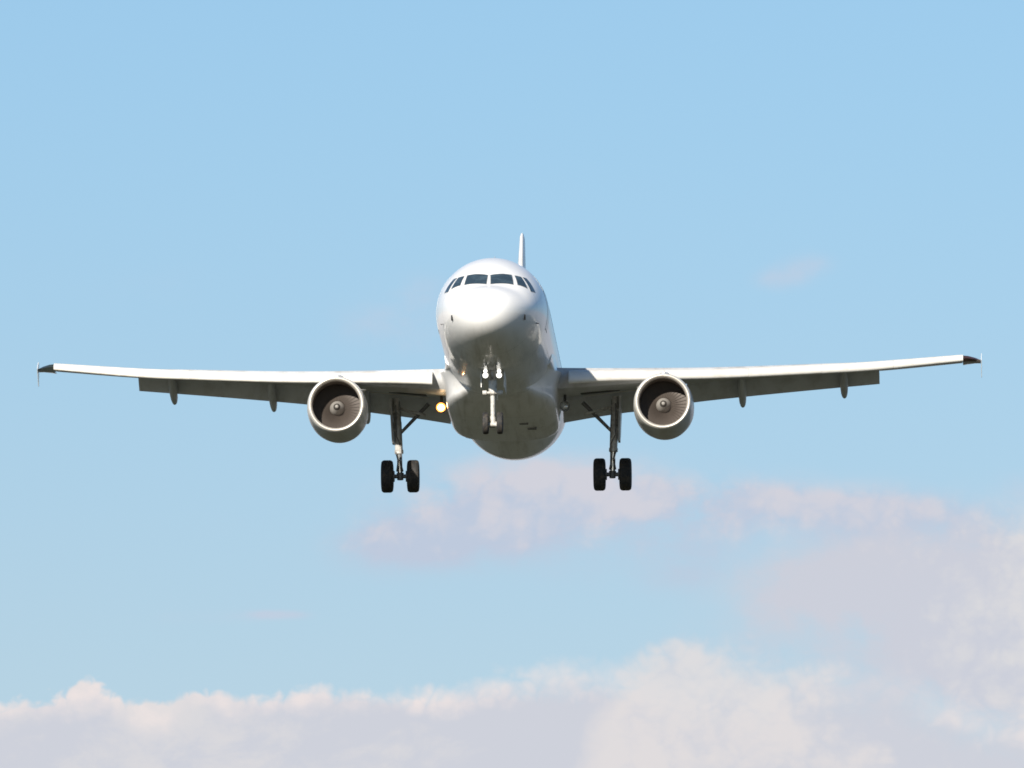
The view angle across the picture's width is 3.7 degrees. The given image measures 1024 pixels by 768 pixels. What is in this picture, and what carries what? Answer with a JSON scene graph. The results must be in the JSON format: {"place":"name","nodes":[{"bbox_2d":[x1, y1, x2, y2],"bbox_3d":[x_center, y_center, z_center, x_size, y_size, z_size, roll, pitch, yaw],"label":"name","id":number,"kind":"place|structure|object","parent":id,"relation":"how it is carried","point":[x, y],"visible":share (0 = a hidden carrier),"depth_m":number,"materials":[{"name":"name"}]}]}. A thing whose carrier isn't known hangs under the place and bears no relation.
{"place":"outdoors","nodes":[
{"label":"outdoors","id":0,"kind":"place"},
{"bbox_2d":[37,233,981,492],"bbox_3d":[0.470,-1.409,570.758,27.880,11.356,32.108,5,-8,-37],"label":"airliner","id":1,"kind":"object","parent":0,"point":[504,384],"visible":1,"depth_m":562.94,"materials":[{"name":"paint"}]},
{"bbox_2d":[444,278,456,293],"bbox_3d":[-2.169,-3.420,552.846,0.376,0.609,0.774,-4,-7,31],"label":"cockpit window","id":2,"kind":"structure","parent":1,"relation":"in","point":[449,286],"depth_m":552.88,"materials":[{"name":"black glass"}]},
{"bbox_2d":[451,276,464,289],"bbox_3d":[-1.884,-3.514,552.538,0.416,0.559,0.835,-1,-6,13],"label":"cockpit window","id":3,"kind":"structure","parent":1,"relation":"in","point":[458,282],"depth_m":552.48,"materials":[{"name":"black glass"}]},
{"bbox_2d":[464,274,488,285],"bbox_3d":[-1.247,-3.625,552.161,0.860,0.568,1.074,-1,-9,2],"label":"cockpit window","id":4,"kind":"structure","parent":1,"relation":"in","point":[473,278],"depth_m":552.14,"materials":[{"name":"black glass"}]},
{"bbox_2d":[490,274,513,284],"bbox_3d":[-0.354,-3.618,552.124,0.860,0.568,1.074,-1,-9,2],"label":"cockpit window","id":5,"kind":"structure","parent":1,"relation":"in","point":[494,278],"depth_m":552.07,"materials":[{"name":"black glass"}]},
{"bbox_2d":[514,275,527,288],"bbox_3d":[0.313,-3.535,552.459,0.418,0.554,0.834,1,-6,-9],"label":"cockpit window","id":6,"kind":"structure","parent":1,"relation":"in","point":[520,282],"depth_m":552.34,"materials":[{"name":"black glass"}]},
{"bbox_2d":[522,277,534,292],"bbox_3d":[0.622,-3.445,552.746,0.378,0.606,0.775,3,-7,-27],"label":"cockpit window","id":7,"kind":"structure","parent":1,"relation":"in","point":[530,286],"depth_m":552.75,"materials":[{"name":"black glass"}]},
{"bbox_2d":[534,277,548,332],"bbox_3d":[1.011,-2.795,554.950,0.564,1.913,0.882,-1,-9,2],"label":"passenger door","id":8,"kind":"structure","parent":1,"relation":"in","point":[547,323],"depth_m":554.78,"materials":[{"name":"white paint"}]},
{"bbox_2d":[0,0,1023,767],"label":"sky","id":9,"kind":"structure","parent":0,"point":[821,578],"materials":[{"name":"blue"}]}
]}

